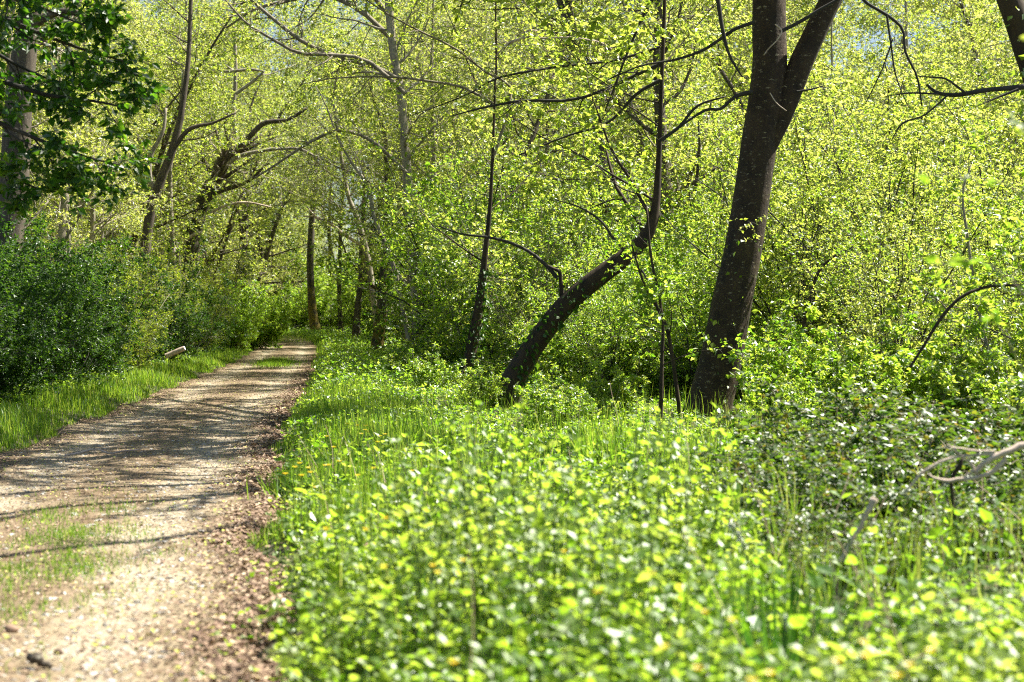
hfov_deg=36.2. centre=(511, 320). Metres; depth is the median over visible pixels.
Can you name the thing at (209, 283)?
shrub
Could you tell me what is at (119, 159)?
woodland tree
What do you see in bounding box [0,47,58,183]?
woodland tree
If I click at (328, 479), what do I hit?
buttercup
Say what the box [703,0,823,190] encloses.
woodland tree
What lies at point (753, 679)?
buttercup
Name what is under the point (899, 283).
shrub
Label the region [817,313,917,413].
undershrub
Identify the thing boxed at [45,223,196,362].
shrub
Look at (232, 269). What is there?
shrub
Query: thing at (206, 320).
shrub
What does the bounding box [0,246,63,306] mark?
shrub
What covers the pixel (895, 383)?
undershrub
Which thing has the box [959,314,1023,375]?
undershrub
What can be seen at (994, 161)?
shrub
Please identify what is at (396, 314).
shrub
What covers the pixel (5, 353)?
shrub
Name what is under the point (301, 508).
buttercup
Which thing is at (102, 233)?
woodland tree
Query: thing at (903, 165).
shrub
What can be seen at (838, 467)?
bramble
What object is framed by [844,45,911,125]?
woodland tree
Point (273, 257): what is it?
woodland tree
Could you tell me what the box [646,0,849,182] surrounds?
woodland tree
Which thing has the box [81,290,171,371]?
shrub
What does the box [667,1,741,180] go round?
woodland tree
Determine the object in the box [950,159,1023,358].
shrub
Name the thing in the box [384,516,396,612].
buttercup
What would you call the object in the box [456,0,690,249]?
twin stemmed tree
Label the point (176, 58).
woodland tree
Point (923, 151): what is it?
shrub
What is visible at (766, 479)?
bramble
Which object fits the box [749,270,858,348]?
shrub
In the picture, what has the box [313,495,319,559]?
buttercup
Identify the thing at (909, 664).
buttercup
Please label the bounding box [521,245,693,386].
shrub
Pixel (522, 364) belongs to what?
leaning tree
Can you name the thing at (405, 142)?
pale tree
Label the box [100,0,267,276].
woodland tree
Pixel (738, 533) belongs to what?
flower spike
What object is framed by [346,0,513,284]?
woodland tree
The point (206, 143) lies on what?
woodland tree
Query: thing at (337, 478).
buttercup
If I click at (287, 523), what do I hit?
buttercup
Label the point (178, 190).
woodland tree
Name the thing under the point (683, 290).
shrub
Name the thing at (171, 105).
woodland tree
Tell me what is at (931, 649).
buttercup
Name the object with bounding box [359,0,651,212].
woodland tree
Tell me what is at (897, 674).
buttercup
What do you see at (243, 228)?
ivied tree
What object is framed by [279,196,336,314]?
woodland tree
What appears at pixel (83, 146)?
pale tree
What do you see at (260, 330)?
shrub
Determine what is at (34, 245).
shrub
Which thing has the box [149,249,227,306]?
shrub
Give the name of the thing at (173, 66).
woodland tree
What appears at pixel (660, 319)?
sapling
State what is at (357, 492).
buttercup
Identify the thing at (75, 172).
overhanging tree
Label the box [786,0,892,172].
woodland tree
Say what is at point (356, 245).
woodland tree
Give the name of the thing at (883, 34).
sky
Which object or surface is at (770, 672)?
buttercup
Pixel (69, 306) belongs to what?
shrub
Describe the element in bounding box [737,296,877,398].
undershrub
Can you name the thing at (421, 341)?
undershrub
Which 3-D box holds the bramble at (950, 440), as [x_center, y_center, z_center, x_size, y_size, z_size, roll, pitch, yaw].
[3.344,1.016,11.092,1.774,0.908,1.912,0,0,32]
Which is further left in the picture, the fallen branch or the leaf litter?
the leaf litter
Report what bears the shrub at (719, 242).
on the ground at (272, 549)
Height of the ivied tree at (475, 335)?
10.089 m
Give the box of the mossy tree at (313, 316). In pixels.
[251,64,346,331]
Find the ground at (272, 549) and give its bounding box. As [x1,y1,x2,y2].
[0,325,1023,681]
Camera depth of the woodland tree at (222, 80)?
75.46 m
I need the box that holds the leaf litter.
[0,354,845,681]
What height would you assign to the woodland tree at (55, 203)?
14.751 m
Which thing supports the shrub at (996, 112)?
on the ground at (272, 549)
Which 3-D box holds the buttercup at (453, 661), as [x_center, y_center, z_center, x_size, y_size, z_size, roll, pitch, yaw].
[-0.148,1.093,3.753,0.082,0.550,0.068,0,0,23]
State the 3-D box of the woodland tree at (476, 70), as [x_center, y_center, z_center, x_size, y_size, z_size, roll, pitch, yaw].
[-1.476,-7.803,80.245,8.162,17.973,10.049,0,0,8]
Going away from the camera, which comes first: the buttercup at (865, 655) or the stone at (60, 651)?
the buttercup at (865, 655)
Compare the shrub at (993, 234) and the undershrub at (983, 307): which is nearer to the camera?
the undershrub at (983, 307)
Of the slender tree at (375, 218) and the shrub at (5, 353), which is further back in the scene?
the slender tree at (375, 218)
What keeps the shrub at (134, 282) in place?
on the ground at (272, 549)
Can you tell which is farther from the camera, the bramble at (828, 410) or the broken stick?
the bramble at (828, 410)
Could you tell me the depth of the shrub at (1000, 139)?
33.60 m
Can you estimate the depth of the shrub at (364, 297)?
89.06 m
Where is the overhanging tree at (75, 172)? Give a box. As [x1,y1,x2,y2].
[0,0,170,243]
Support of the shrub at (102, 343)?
on the ground at (272, 549)
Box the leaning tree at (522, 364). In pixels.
[284,0,788,406]
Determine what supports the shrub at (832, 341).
on the ground at (272, 549)
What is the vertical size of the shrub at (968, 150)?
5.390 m
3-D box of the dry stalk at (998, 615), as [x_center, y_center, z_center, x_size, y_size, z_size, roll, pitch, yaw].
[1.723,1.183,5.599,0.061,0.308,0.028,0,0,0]
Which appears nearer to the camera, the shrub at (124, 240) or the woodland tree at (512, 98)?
the shrub at (124, 240)
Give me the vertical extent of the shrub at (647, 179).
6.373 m
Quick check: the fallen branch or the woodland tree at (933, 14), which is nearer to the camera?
the fallen branch
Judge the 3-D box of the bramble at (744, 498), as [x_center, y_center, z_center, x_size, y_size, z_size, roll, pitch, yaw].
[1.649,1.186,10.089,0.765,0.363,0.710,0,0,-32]
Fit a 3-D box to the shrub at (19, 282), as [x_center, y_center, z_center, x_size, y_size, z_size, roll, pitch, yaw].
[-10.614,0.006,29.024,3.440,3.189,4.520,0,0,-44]
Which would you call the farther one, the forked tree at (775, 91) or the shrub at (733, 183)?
the shrub at (733, 183)
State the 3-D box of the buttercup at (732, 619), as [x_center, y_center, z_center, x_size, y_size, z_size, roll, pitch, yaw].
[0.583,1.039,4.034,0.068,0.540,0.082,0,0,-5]
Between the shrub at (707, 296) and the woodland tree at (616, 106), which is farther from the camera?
the woodland tree at (616, 106)
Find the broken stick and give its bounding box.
[837,496,877,562]
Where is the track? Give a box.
[0,336,318,681]
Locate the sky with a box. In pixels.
[45,0,1018,281]
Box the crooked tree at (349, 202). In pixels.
[271,39,395,324]
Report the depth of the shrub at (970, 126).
46.67 m
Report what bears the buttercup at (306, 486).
on the ground at (272, 549)
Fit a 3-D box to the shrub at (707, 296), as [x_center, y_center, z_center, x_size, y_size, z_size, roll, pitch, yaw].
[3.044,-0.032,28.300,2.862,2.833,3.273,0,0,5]
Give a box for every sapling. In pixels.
[604,219,690,418]
[605,176,745,422]
[771,220,896,359]
[878,212,1023,367]
[910,35,1023,376]
[912,114,1021,352]
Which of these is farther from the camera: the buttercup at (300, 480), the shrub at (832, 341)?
the shrub at (832, 341)
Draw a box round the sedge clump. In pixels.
[681,542,891,680]
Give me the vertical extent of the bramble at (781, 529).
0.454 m
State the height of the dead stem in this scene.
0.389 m
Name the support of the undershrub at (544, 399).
on the ground at (272, 549)
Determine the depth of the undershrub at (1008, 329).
22.45 m
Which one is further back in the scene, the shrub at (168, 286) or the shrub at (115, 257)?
the shrub at (115, 257)
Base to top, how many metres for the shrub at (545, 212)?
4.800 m
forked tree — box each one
[128,0,235,286]
[608,0,921,418]
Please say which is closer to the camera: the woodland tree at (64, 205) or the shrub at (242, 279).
the woodland tree at (64, 205)
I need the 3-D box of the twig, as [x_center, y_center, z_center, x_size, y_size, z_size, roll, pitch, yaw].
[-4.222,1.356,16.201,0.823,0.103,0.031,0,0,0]
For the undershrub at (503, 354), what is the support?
on the ground at (272, 549)
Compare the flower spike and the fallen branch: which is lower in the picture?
the flower spike
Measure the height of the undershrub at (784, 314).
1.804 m
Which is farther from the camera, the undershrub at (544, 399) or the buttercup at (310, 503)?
the undershrub at (544, 399)
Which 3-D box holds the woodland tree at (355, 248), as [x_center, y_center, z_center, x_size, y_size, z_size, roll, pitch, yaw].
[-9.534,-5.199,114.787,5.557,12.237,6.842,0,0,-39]
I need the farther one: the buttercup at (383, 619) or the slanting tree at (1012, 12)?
the slanting tree at (1012, 12)
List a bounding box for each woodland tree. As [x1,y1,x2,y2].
[0,0,74,248]
[0,0,110,143]
[0,0,154,263]
[0,1,101,235]
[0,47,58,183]
[1,119,89,259]
[2,15,89,244]
[4,0,128,263]
[23,1,176,268]
[24,3,125,261]
[27,22,127,256]
[28,0,167,259]
[29,2,146,263]
[31,0,172,264]
[47,0,171,271]
[47,33,234,265]
[49,0,166,252]
[52,0,277,299]
[71,0,303,280]
[83,18,260,271]
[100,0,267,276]
[106,100,189,266]
[113,0,261,282]
[115,1,217,254]
[115,84,251,261]
[116,0,197,256]
[117,10,213,267]
[158,0,392,288]
[158,23,301,296]
[159,15,286,296]
[186,140,225,251]
[194,55,257,271]
[202,73,306,296]
[206,77,294,252]
[210,63,363,312]
[217,45,332,325]
[247,0,444,336]
[248,18,386,284]
[253,0,423,331]
[264,0,544,342]
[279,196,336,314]
[280,186,327,291]
[291,218,307,313]
[300,166,358,296]
[306,26,470,338]
[306,212,349,276]
[315,0,511,330]
[319,0,466,328]
[321,0,560,294]
[336,204,377,295]
[345,179,397,326]
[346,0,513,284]
[356,0,506,270]
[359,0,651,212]
[372,11,522,297]
[393,0,741,259]
[427,2,533,192]
[428,2,566,198]
[454,53,549,188]
[457,2,578,215]
[466,2,609,221]
[486,0,649,180]
[495,0,652,188]
[499,0,733,216]
[500,0,828,268]
[501,0,731,214]
[555,0,746,199]
[575,38,673,174]
[612,0,824,192]
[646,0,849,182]
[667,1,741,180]
[668,0,876,193]
[672,2,840,174]
[677,3,835,139]
[683,0,876,180]
[685,0,830,181]
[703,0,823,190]
[726,0,927,149]
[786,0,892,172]
[808,0,961,162]
[808,0,997,166]
[836,0,994,153]
[836,37,909,126]
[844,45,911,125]
[890,0,1019,137]
[892,47,970,145]
[894,0,1022,151]
[928,2,1023,164]
[928,5,1018,138]
[934,22,1014,134]
[941,0,1023,228]
[970,69,1023,148]
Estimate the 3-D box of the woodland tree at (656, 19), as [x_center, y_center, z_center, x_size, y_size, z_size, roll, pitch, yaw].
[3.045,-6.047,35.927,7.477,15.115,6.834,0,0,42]
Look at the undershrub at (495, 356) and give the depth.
33.30 m
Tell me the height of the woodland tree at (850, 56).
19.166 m
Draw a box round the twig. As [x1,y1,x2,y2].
[64,446,143,455]
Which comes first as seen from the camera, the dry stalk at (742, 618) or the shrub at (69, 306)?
the dry stalk at (742, 618)
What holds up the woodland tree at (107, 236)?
on the ground at (272, 549)
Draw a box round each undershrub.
[380,339,434,379]
[397,314,484,367]
[406,341,475,389]
[408,326,465,371]
[448,358,510,407]
[476,328,541,382]
[478,337,513,372]
[513,362,619,431]
[522,312,642,385]
[538,343,649,422]
[591,322,699,395]
[726,302,880,422]
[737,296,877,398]
[738,374,819,430]
[746,306,843,393]
[761,327,881,418]
[777,342,906,426]
[808,296,987,418]
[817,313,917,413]
[840,339,1001,434]
[880,294,1023,408]
[881,316,1023,426]
[920,302,1022,373]
[921,331,1023,430]
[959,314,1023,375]
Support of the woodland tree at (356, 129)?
on the ground at (272, 549)
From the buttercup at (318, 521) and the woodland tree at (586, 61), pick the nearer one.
the buttercup at (318, 521)
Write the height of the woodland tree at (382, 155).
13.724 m
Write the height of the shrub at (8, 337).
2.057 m
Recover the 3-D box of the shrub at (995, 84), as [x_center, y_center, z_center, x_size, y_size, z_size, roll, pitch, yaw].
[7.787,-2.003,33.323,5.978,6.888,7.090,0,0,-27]
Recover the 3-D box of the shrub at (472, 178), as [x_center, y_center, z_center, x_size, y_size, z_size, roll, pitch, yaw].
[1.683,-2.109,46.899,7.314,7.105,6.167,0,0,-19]
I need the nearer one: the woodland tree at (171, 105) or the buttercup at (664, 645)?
the buttercup at (664, 645)
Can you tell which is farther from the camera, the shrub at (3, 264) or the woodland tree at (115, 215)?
the woodland tree at (115, 215)
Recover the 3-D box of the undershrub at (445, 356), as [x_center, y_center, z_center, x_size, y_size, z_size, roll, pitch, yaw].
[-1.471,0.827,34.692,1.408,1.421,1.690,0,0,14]
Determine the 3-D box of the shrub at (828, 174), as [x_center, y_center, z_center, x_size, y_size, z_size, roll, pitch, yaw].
[4.978,-1.142,25.320,5.517,5.182,6.053,0,0,37]
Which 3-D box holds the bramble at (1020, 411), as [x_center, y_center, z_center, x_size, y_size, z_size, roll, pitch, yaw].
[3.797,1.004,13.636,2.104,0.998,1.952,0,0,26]
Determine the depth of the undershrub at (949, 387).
16.64 m
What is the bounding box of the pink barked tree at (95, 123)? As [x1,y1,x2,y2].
[15,1,118,256]
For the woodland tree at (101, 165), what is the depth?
65.12 m
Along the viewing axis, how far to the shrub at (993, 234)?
30.48 m
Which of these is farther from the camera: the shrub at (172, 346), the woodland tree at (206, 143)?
the woodland tree at (206, 143)
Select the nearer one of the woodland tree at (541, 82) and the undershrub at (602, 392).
the undershrub at (602, 392)
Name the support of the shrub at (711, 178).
on the ground at (272, 549)
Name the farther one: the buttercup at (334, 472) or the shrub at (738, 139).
the shrub at (738, 139)
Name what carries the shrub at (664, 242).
on the ground at (272, 549)
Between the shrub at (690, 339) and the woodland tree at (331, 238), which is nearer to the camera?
the shrub at (690, 339)
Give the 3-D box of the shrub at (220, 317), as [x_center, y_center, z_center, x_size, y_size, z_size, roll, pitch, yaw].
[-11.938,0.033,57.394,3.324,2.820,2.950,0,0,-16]
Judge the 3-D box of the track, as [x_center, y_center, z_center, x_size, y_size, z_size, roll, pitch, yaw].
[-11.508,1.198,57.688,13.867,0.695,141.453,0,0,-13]
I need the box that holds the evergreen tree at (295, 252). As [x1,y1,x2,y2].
[251,206,306,326]
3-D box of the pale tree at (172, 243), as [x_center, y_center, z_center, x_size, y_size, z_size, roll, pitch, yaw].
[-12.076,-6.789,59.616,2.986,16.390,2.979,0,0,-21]
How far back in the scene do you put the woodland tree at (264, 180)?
122.84 m
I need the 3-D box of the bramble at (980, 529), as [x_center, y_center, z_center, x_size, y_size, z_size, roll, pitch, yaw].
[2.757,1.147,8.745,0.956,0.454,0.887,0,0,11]
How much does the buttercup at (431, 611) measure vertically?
0.550 m
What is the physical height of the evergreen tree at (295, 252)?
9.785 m
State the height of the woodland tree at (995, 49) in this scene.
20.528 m
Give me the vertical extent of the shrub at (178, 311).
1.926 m
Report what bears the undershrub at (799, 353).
on the ground at (272, 549)
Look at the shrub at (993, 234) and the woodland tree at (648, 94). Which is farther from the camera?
the woodland tree at (648, 94)
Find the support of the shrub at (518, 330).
on the ground at (272, 549)
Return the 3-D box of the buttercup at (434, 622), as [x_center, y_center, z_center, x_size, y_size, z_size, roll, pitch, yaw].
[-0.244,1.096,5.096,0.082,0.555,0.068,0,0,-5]
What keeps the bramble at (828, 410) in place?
on the ground at (272, 549)
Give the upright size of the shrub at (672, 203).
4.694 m
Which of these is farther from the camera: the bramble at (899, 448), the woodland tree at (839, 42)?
the woodland tree at (839, 42)
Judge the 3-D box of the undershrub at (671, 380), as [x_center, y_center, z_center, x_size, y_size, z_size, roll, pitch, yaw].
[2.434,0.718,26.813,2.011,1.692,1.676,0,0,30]
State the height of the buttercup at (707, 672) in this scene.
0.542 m
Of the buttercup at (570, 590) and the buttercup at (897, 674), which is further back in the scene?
the buttercup at (570, 590)
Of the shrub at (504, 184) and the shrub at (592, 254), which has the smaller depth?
the shrub at (592, 254)
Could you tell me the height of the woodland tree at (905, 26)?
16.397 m
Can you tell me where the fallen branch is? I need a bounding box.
[902,442,1023,495]
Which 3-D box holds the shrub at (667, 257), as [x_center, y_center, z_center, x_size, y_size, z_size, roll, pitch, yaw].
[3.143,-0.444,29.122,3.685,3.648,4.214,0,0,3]
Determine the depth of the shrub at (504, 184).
38.85 m
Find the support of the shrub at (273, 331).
on the ground at (272, 549)
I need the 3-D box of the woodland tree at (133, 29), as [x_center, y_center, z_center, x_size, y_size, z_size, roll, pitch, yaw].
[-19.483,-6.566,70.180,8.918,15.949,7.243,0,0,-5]
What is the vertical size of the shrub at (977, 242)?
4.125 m
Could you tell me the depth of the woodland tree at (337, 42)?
83.20 m
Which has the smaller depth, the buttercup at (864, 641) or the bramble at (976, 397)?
the buttercup at (864, 641)
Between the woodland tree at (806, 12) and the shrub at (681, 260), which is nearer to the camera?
the shrub at (681, 260)
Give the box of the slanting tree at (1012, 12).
[886,0,1023,140]
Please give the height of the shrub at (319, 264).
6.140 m
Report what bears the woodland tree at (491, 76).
on the ground at (272, 549)
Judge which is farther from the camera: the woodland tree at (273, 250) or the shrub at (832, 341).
the woodland tree at (273, 250)
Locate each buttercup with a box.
[277,473,290,540]
[288,466,297,523]
[292,462,301,510]
[293,474,307,543]
[301,467,309,529]
[307,471,313,522]
[311,486,320,544]
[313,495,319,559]
[317,527,332,638]
[325,464,337,507]
[331,446,342,487]
[331,460,341,490]
[355,474,365,526]
[355,528,369,600]
[366,467,375,506]
[375,564,394,667]
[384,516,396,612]
[425,570,440,681]
[428,564,445,672]
[448,659,458,681]
[457,558,475,679]
[561,549,572,664]
[591,590,607,681]
[648,571,666,663]
[658,643,668,681]
[666,584,683,668]
[692,665,702,681]
[701,609,710,681]
[728,617,750,681]
[746,677,758,681]
[765,670,777,681]
[832,658,842,681]
[859,639,869,681]
[860,653,871,681]
[891,672,902,681]
[903,662,915,681]
[925,647,935,681]
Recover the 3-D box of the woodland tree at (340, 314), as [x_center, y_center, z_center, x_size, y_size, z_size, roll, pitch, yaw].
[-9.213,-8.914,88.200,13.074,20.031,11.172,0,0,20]
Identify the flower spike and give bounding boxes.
[727,523,750,575]
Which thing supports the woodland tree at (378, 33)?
on the ground at (272, 549)
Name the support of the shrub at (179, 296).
on the ground at (272, 549)
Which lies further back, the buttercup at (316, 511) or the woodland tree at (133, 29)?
the woodland tree at (133, 29)
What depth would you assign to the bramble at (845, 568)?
7.73 m
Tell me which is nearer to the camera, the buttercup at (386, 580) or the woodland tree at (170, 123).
the buttercup at (386, 580)
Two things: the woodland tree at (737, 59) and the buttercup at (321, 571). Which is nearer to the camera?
the buttercup at (321, 571)
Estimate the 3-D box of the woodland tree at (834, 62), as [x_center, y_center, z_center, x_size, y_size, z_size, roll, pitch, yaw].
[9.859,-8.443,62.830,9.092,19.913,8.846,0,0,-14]
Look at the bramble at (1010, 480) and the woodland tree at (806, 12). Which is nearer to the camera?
the bramble at (1010, 480)
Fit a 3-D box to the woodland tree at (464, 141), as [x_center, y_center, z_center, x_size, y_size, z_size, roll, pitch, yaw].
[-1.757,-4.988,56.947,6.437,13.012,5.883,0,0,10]
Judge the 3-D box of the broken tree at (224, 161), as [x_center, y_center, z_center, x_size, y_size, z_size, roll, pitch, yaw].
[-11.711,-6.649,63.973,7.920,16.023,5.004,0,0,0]
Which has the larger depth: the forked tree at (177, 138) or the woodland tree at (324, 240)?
the woodland tree at (324, 240)
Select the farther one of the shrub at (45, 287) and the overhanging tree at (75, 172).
the shrub at (45, 287)
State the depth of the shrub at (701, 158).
34.23 m
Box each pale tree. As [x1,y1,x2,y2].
[36,0,122,254]
[159,0,187,298]
[193,0,478,353]
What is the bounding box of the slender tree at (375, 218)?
[267,18,413,358]
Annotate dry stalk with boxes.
[722,606,756,637]
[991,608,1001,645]
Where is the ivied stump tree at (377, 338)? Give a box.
[310,31,449,352]
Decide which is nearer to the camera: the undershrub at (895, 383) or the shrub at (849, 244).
the undershrub at (895, 383)
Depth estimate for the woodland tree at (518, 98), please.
53.53 m
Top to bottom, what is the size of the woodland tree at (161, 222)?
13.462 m
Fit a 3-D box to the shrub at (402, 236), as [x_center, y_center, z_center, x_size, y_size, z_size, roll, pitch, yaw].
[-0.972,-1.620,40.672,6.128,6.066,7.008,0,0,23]
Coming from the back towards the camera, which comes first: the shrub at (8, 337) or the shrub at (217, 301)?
the shrub at (217, 301)
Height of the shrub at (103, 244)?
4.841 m
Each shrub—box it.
[0,206,157,336]
[0,210,68,292]
[0,232,87,346]
[0,242,143,374]
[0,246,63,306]
[0,254,15,277]
[0,265,87,398]
[0,267,98,387]
[0,269,53,319]
[0,289,53,407]
[0,324,9,355]
[3,231,161,317]
[11,266,150,389]
[11,268,133,386]
[17,256,179,375]
[18,275,107,353]
[20,243,172,332]
[29,215,166,295]
[30,252,166,324]
[37,235,165,328]
[40,285,92,329]
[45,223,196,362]
[62,251,172,369]
[62,323,101,374]
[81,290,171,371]
[82,237,181,310]
[105,286,162,369]
[113,260,240,360]
[120,231,256,353]
[125,259,205,344]
[129,320,166,363]
[140,291,202,359]
[144,306,191,360]
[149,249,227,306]
[153,286,252,353]
[154,237,250,335]
[178,289,233,345]
[180,297,233,353]
[181,281,231,347]
[182,263,241,347]
[202,242,248,289]
[203,253,276,298]
[214,289,270,350]
[214,294,263,342]
[223,276,306,348]
[269,290,319,329]
[274,267,366,330]
[288,249,374,330]
[309,205,409,336]
[313,111,619,356]
[314,258,394,333]
[334,168,526,343]
[335,136,582,350]
[367,207,481,348]
[373,145,612,349]
[374,246,498,344]
[410,214,582,360]
[416,158,661,374]
[421,145,678,357]
[434,105,627,347]
[434,142,633,266]
[448,185,684,360]
[458,124,634,242]
[490,171,679,289]
[501,282,643,386]
[510,218,704,341]
[516,133,739,300]
[520,146,771,347]
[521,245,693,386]
[526,324,586,372]
[576,162,696,251]
[577,156,736,220]
[578,101,835,278]
[581,194,779,372]
[583,193,789,310]
[587,282,772,395]
[591,96,1019,350]
[592,224,787,390]
[601,244,764,383]
[601,264,711,372]
[612,198,791,320]
[615,154,819,314]
[621,143,731,232]
[632,16,1010,275]
[635,44,1022,333]
[643,76,895,282]
[657,174,863,315]
[666,49,1023,363]
[672,292,780,396]
[675,99,1022,344]
[684,102,1023,331]
[689,311,786,399]
[706,49,1013,239]
[710,151,857,228]
[721,151,1023,374]
[739,104,933,209]
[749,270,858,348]
[756,278,847,328]
[760,58,1023,269]
[773,183,999,356]
[786,79,1023,266]
[787,322,884,357]
[815,88,1023,362]
[843,96,1023,266]
[852,135,1022,251]
[856,77,1023,194]
[864,188,1023,345]
[870,245,1019,362]
[874,113,1011,196]
[875,70,1023,287]
[880,70,1023,351]
[893,204,1023,362]
[896,73,1023,178]
[901,171,1023,338]
[902,169,1023,386]
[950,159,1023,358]
[959,65,1023,271]
[966,193,1023,339]
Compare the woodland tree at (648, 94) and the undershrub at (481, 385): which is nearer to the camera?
the undershrub at (481, 385)
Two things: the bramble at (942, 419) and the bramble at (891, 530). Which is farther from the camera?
the bramble at (942, 419)
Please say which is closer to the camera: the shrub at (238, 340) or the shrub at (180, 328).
the shrub at (180, 328)
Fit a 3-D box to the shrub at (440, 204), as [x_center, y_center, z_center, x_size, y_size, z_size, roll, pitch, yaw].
[-0.334,-1.637,37.901,7.097,6.144,6.206,0,0,43]
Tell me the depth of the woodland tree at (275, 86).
97.67 m
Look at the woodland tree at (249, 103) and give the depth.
92.35 m
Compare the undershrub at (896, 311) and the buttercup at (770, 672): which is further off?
the undershrub at (896, 311)
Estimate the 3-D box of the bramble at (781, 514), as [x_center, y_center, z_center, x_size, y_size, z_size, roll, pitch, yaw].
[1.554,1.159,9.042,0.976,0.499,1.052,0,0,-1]
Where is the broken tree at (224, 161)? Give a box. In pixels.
[122,1,320,291]
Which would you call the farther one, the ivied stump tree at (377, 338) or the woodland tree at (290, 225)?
the woodland tree at (290, 225)
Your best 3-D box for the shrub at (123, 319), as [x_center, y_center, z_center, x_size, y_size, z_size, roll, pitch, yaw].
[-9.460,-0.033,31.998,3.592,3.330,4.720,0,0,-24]
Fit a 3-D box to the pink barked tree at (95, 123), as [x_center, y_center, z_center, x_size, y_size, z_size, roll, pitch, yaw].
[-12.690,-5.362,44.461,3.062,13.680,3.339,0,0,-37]
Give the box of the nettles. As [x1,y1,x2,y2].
[182,384,1023,681]
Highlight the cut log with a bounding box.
[165,346,185,357]
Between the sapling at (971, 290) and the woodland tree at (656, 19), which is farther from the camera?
the woodland tree at (656, 19)
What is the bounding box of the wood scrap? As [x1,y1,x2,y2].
[26,652,52,668]
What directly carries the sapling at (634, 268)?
on the ground at (272, 549)
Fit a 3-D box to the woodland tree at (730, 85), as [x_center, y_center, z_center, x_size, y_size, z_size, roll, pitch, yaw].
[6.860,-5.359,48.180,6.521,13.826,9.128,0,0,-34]
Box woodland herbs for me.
[0,325,983,551]
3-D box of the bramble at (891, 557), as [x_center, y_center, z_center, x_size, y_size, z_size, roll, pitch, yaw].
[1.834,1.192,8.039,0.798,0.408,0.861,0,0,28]
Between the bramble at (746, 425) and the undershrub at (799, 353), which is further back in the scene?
the undershrub at (799, 353)
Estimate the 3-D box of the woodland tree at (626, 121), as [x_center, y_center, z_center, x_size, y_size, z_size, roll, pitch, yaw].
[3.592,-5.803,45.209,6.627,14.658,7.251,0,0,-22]
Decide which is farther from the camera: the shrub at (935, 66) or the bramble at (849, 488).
the shrub at (935, 66)
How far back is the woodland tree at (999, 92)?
55.19 m
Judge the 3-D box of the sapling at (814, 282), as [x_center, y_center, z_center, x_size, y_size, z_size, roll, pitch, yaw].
[4.630,0.062,22.848,1.938,3.088,1.697,0,0,0]
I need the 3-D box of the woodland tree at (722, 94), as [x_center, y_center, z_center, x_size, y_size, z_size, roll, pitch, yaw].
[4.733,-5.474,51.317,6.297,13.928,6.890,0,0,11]
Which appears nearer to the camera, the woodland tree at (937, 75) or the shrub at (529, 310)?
the shrub at (529, 310)
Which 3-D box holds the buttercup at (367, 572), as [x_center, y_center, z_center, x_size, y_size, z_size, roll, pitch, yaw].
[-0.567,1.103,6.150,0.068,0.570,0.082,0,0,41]
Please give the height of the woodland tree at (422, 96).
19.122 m
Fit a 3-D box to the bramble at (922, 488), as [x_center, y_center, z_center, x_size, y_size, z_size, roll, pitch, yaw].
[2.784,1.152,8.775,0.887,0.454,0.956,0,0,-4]
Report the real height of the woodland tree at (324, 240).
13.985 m
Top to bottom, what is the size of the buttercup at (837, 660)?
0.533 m
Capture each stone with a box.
[0,624,19,632]
[53,649,63,654]
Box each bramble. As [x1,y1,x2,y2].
[683,421,886,491]
[691,422,948,520]
[702,474,803,510]
[706,483,878,552]
[716,380,1002,483]
[725,392,968,475]
[742,511,926,598]
[744,450,970,536]
[745,485,908,567]
[753,373,996,449]
[754,412,1023,524]
[781,520,956,587]
[790,372,1023,471]
[805,485,995,567]
[824,380,1023,453]
[827,396,1023,457]
[841,376,1023,436]
[851,394,1023,493]
[852,408,1023,477]
[857,440,1023,524]
[867,416,1023,504]
[877,458,1022,542]
[901,519,996,561]
[914,480,1023,564]
[925,492,1023,559]
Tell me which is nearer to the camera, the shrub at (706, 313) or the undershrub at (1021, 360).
the undershrub at (1021, 360)
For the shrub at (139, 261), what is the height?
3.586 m
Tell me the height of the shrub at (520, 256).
5.217 m
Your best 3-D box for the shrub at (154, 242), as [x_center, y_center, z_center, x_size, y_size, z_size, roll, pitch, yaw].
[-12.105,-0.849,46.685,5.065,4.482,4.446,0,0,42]
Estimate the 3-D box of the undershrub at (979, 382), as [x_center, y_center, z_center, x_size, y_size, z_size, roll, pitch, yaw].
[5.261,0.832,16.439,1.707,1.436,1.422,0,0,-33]
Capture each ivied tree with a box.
[206,32,296,296]
[284,0,613,385]
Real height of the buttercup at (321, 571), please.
0.600 m
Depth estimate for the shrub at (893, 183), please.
28.05 m
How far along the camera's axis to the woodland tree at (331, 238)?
142.32 m
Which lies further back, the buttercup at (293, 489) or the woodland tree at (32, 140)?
the woodland tree at (32, 140)
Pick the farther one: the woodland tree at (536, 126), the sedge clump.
the woodland tree at (536, 126)
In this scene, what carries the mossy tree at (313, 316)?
on the ground at (272, 549)
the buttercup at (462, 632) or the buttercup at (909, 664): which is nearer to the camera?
the buttercup at (909, 664)
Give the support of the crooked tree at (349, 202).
on the ground at (272, 549)
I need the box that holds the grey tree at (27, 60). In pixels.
[0,0,104,266]
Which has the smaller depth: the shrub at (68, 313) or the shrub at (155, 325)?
the shrub at (68, 313)
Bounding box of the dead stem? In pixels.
[949,458,963,526]
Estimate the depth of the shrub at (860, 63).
36.11 m
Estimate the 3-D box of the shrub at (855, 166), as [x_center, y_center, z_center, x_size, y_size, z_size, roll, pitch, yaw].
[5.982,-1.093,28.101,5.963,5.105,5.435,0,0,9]
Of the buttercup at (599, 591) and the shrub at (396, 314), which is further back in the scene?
the shrub at (396, 314)

